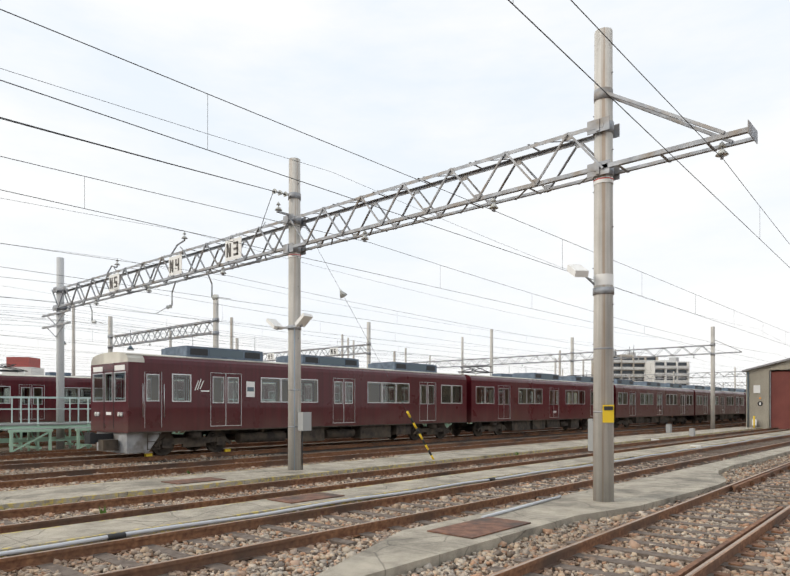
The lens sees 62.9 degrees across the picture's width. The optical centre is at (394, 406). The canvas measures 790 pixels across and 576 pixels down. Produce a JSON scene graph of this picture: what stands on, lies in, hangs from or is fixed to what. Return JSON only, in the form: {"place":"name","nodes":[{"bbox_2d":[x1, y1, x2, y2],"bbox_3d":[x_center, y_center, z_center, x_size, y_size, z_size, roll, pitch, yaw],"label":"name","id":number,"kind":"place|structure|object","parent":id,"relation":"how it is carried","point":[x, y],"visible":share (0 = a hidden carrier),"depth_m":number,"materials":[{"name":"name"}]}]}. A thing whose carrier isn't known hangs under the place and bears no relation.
{"place":"outdoors","nodes":[
{"label":"outdoors","id":0,"kind":"place"},
{"bbox_2d":[22,376,90,403],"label":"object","id":1,"kind":"object","parent":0,"point":[65,394],"depth_m":183.30,"materials":[{"name":"grey"}]},
{"bbox_2d":[0,420,789,575],"bbox_3d":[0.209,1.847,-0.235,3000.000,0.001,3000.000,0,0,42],"label":"ballast","id":2,"kind":"structure","parent":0,"point":[2,450],"depth_m":21.02,"materials":[{"name":"grey gravel"}]},
{"bbox_2d":[2,357,43,402],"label":"building","id":3,"kind":"structure","parent":2,"relation":"on","point":[32,365],"depth_m":204.49,"materials":[{"name":"red"}]},
{"bbox_2d":[0,431,96,435],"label":"track","id":4,"kind":"structure","parent":2,"relation":"on","point":[41,433],"depth_m":42.44,"materials":[{"name":"brown metal"}]},
{"bbox_2d":[56,257,64,448],"bbox_3d":[-14.623,-2.328,28.225,0.328,8.350,0.328,0,0,-3],"label":"mast","id":5,"kind":"object","parent":2,"relation":"on","point":[60,418],"visible":0.79,"depth_m":28.10,"materials":[{"name":"grey concrete"}]},
{"bbox_2d":[0,435,204,447],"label":"track","id":6,"kind":"structure","parent":2,"relation":"on","point":[41,444],"depth_m":30.18,"materials":[{"name":"brown metal"}]},
{"bbox_2d":[108,294,218,399],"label":"utility poles","id":7,"kind":"object","parent":2,"relation":"on","point":[215,318],"visible":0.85,"depth_m":37.17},
{"bbox_2d":[64,330,133,350],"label":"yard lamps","id":8,"kind":"object","parent":7,"relation":"attached to","point":[130,348],"visible":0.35,"depth_m":35.66,"materials":[{"name":"grey metal"}]},
{"bbox_2d":[108,320,212,347],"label":"gantry beam","id":9,"kind":"structure","parent":7,"relation":"attached to","point":[165,338],"depth_m":41.20,"materials":[{"name":"grey metal"}]},
{"bbox_2d":[0,94,695,372],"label":"wires","id":10,"kind":"object","parent":7,"relation":"attached to","point":[337,339],"visible":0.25,"depth_m":15.40,"materials":[{"name":"grey"}]},
{"bbox_2d":[0,396,471,451],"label":"inspection stage","id":11,"kind":"object","parent":2,"relation":"on","point":[28,427],"visible":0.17,"depth_m":26.88,"materials":[{"name":"green metal"}]},
{"bbox_2d":[288,157,300,469],"bbox_3d":[-2.746,-2.453,17.655,0.358,8.600,0.358,0,0,-3],"label":"mast","id":12,"kind":"object","parent":2,"relation":"on","point":[294,289],"visible":0.73,"depth_m":17.51,"materials":[{"name":"grey concrete"}]},
{"bbox_2d":[51,123,607,309],"bbox_3d":[-5.484,-4.683,20.092,25.252,0.850,0.534,0,0,42],"label":"gantry","id":13,"kind":"object","parent":12,"relation":"attached to","point":[517,161],"visible":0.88,"depth_m":15.46,"materials":[{"name":"grey metal"}]},
{"bbox_2d":[109,234,241,293],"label":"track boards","id":14,"kind":"object","parent":13,"relation":"attached to","point":[232,251],"visible":0.94,"depth_m":21.09,"materials":[{"name":"white paint"}]},
{"bbox_2d":[53,87,757,310],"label":"support brackets","id":15,"kind":"object","parent":13,"relation":"attached to","point":[614,170],"visible":0.71,"depth_m":11.24,"materials":[{"name":"grey metal"}]},
{"bbox_2d":[42,141,728,459],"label":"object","id":16,"kind":"object","parent":12,"relation":"attached to","point":[722,153],"visible":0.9,"depth_m":20.43,"materials":[{"name":"grey metal"}]},
{"bbox_2d":[0,117,272,227],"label":"wires","id":17,"kind":"object","parent":16,"relation":"hanging from","point":[125,152],"visible":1,"depth_m":13.94,"materials":[{"name":"grey metal"}]},
{"bbox_2d":[235,322,370,381],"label":"gantry masts","id":18,"kind":"object","parent":2,"relation":"on","point":[368,352],"visible":0.4,"depth_m":51.50},
{"bbox_2d":[267,347,337,359],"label":"boards","id":19,"kind":"object","parent":18,"relation":"attached to","point":[271,355],"visible":0.77,"depth_m":54.22,"materials":[{"name":"white paint"}]},
{"bbox_2d":[0,68,765,410],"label":"wires","id":20,"kind":"object","parent":18,"relation":"attached to","point":[278,292],"visible":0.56,"depth_m":31.64,"materials":[{"name":"grey metal"}]},
{"bbox_2d":[0,416,672,437],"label":"track","id":21,"kind":"structure","parent":2,"relation":"on","point":[83,434],"depth_m":37.74,"materials":[{"name":"brown metal"}]},
{"bbox_2d":[0,364,237,435],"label":"car","id":22,"kind":"object","parent":21,"relation":"on","point":[34,385],"visible":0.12,"depth_m":36.47,"materials":[{"name":"red metal"}]},
{"bbox_2d":[262,382,407,402],"bbox_3d":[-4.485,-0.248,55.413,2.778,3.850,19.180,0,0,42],"label":"windows","id":23,"kind":"structure","parent":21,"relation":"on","point":[310,390],"depth_m":51.06,"materials":[{"name":"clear glass"}]},
{"bbox_2d":[499,390,520,403],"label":"train window","id":24,"kind":"structure","parent":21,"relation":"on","point":[502,397],"depth_m":72.33,"materials":[{"name":"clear glass"}]},
{"bbox_2d":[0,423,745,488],"bbox_3d":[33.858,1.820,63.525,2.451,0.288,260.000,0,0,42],"label":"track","id":25,"kind":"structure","parent":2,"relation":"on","point":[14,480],"depth_m":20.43,"materials":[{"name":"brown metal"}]},
{"bbox_2d":[0,419,745,469],"bbox_3d":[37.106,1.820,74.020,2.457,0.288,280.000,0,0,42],"label":"track","id":26,"kind":"structure","parent":2,"relation":"on","point":[61,462],"depth_m":25.93,"materials":[{"name":"brown metal"}]},
{"bbox_2d":[144,449,230,456],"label":"wheel chocks","id":27,"kind":"object","parent":26,"relation":"on","point":[150,454],"visible":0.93,"depth_m":21.83,"materials":[{"name":"yellow"}]},
{"bbox_2d":[84,345,466,455],"bbox_3d":[-3.518,-0.248,28.369,2.850,3.850,19.600,0,0,42],"label":"train car","id":28,"kind":"object","parent":26,"relation":"on","point":[130,417],"visible":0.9,"depth_m":24.39,"materials":[{"name":"red metal"}]},
{"bbox_2d":[448,366,592,435],"bbox_3d":[9.285,-0.334,42.757,2.778,4.022,19.180,0,0,42],"label":"train car","id":29,"kind":"object","parent":26,"relation":"on","point":[487,411],"visible":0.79,"depth_m":39.92,"materials":[{"name":"red metal"}]},
{"bbox_2d":[614,379,693,427],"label":"train car","id":30,"kind":"object","parent":26,"relation":"on","point":[677,399],"visible":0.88,"depth_m":55.51,"materials":[{"name":"red metal"}]},
{"bbox_2d":[676,385,744,422],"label":"train car","id":31,"kind":"object","parent":26,"relation":"on","point":[730,406],"visible":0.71,"depth_m":69.81,"materials":[{"name":"red metal"}]},
{"bbox_2d":[733,389,745,419],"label":"train car","id":32,"kind":"object","parent":26,"relation":"on","point":[743,416],"depth_m":79.08,"materials":[{"name":"red metal"}]},
{"bbox_2d":[0,418,745,459],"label":"track","id":33,"kind":"structure","parent":2,"relation":"on","point":[42,454],"depth_m":29.09,"materials":[{"name":"brown metal"}]},
{"bbox_2d":[0,453,789,575],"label":"ballast stones","id":34,"kind":"object","parent":2,"relation":"on","point":[294,560],"visible":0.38,"depth_m":8.80,"materials":[{"name":"grey gravel"}]},
{"bbox_2d":[0,427,789,575],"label":"walkways","id":35,"kind":"structure","parent":2,"relation":"on","point":[404,551],"depth_m":12.35,"materials":[{"name":"concrete"}]},
{"bbox_2d":[161,477,530,538],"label":"access covers","id":36,"kind":"object","parent":35,"relation":"on","point":[476,528],"visible":0.93,"depth_m":9.39,"materials":[{"name":"brown metal"}]},
{"bbox_2d":[266,264,613,469],"bbox_3d":[0.216,-0.463,14.823,9.832,4.360,0.913,0,0,42],"label":"mast equipment","id":37,"kind":"object","parent":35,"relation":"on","point":[304,319],"visible":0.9,"depth_m":12.08,"materials":[{"name":"white paint"}]},
{"bbox_2d":[481,495,560,517],"bbox_3d":[2.223,1.692,11.024,0.050,0.050,2.907,0,0,38],"label":"loose pipe","id":38,"kind":"object","parent":35,"relation":"on","point":[519,507],"visible":0.89,"depth_m":10.83,"materials":[{"name":"grey"}]},
{"bbox_2d":[0,435,789,575],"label":"track","id":39,"kind":"structure","parent":2,"relation":"on","point":[216,561],"depth_m":9.64,"materials":[{"name":"brown metal"}]},
{"bbox_2d":[0,427,789,533],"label":"track","id":40,"kind":"structure","parent":2,"relation":"on","point":[37,511],"depth_m":13.82,"materials":[{"name":"brown metal"}]},
{"bbox_2d":[0,434,789,555],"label":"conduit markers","id":41,"kind":"object","parent":2,"relation":"on","point":[75,542],"visible":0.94,"depth_m":10.57,"materials":[{"name":"grey"}]},
{"bbox_2d":[72,304,741,402],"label":"utility poles","id":42,"kind":"object","parent":2,"relation":"on","point":[231,346],"visible":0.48,"depth_m":57.45,"materials":[{"name":"grey concrete"}]},
{"bbox_2d":[263,344,366,361],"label":"gantry beam","id":43,"kind":"structure","parent":42,"relation":"attached to","point":[349,346],"depth_m":54.45,"materials":[{"name":"grey metal"}]},
{"bbox_2d":[410,345,711,367],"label":"gantry beam","id":44,"kind":"structure","parent":42,"relation":"attached to","point":[579,353],"depth_m":60.23,"materials":[{"name":"grey metal"}]},
{"bbox_2d":[169,331,651,402],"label":"utility poles","id":45,"kind":"object","parent":2,"relation":"on","point":[462,346],"visible":0.25,"depth_m":72.99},
{"bbox_2d":[98,452,740,513],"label":"weeds","id":46,"kind":"object","parent":2,"relation":"on","point":[188,472],"visible":0.25,"depth_m":10.18,"materials":[{"name":"green plant"}]},
{"bbox_2d":[393,327,741,428],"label":"utility poles","id":47,"kind":"object","parent":2,"relation":"on","point":[712,345],"visible":0.6,"depth_m":51.97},
{"bbox_2d":[394,416,754,456],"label":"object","id":48,"kind":"object","parent":2,"relation":"on","point":[669,430],"visible":0.5,"depth_m":32.27,"materials":[{"name":"grey"}]},
{"bbox_2d":[592,27,613,501],"bbox_3d":[3.813,-2.503,11.818,0.364,8.700,0.364,0,0,-3],"label":"mast","id":49,"kind":"object","parent":2,"relation":"on","point":[603,433],"visible":0.77,"depth_m":11.67,"materials":[{"name":"grey concrete"}]},
{"bbox_2d":[288,176,613,258],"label":"mast tapes","id":50,"kind":"object","parent":49,"relation":"attached to","point":[603,179],"visible":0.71,"depth_m":11.70,"materials":[{"name":"white paint"}]},
{"bbox_2d":[485,461,789,575],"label":"track","id":51,"kind":"structure","parent":2,"relation":"on","point":[711,566],"depth_m":8.57,"materials":[{"name":"brown metal"}]},
{"bbox_2d":[669,464,789,575],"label":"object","id":52,"kind":"object","parent":2,"relation":"on","point":[691,566],"visible":0.48,"depth_m":8.70,"materials":[{"name":"brown metal"}]},
{"bbox_2d":[742,358,789,428],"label":"shed","id":53,"kind":"object","parent":2,"relation":"on","point":[768,395],"visible":0.85,"depth_m":52.96,"materials":[{"name":"grey"}]},
{"bbox_2d":[0,0,789,388],"label":"sky","id":54,"kind":"structure","parent":0,"point":[416,89],"materials":[{"name":"white"}]},
{"bbox_2d":[502,391,567,403],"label":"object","id":55,"kind":"object","parent":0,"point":[531,392],"depth_m":293.85,"materials":[{"name":"grey glass"}]},
{"bbox_2d":[591,354,657,403],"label":"apartment","id":56,"kind":"structure","parent":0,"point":[629,364],"depth_m":249.17,"materials":[{"name":"grey concrete"}]},
{"bbox_2d":[586,371,745,379],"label":"gantry beam","id":57,"kind":"structure","parent":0,"point":[681,376],"depth_m":96.38,"materials":[{"name":"grey metal"}]},
{"bbox_2d":[644,360,688,404],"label":"apartment","id":58,"kind":"structure","parent":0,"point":[658,366],"depth_m":244.54,"materials":[{"name":"grey concrete"}]},
{"bbox_2d":[679,382,745,386],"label":"gantry beam","id":59,"kind":"structure","parent":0,"point":[716,384],"depth_m":134.25,"materials":[{"name":"grey metal"}]},
{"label":"apartment building","id":60,"kind":"object","parent":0,"visible":0},
{"bbox_2d":[518,347,678,372],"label":"roof clutter","id":61,"kind":"object","parent":60,"relation":"on","point":[673,359],"visible":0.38,"depth_m":252.05,"materials":[{"name":"grey metal"}]},
{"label":"gantry","id":62,"kind":"object","parent":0,"visible":0},
{"bbox_2d":[0,0,789,386],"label":"wires","id":63,"kind":"object","parent":62,"relation":"attached to","point":[342,236],"visible":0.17,"depth_m":13.18,"materials":[{"name":"grey metal"}]}
]}

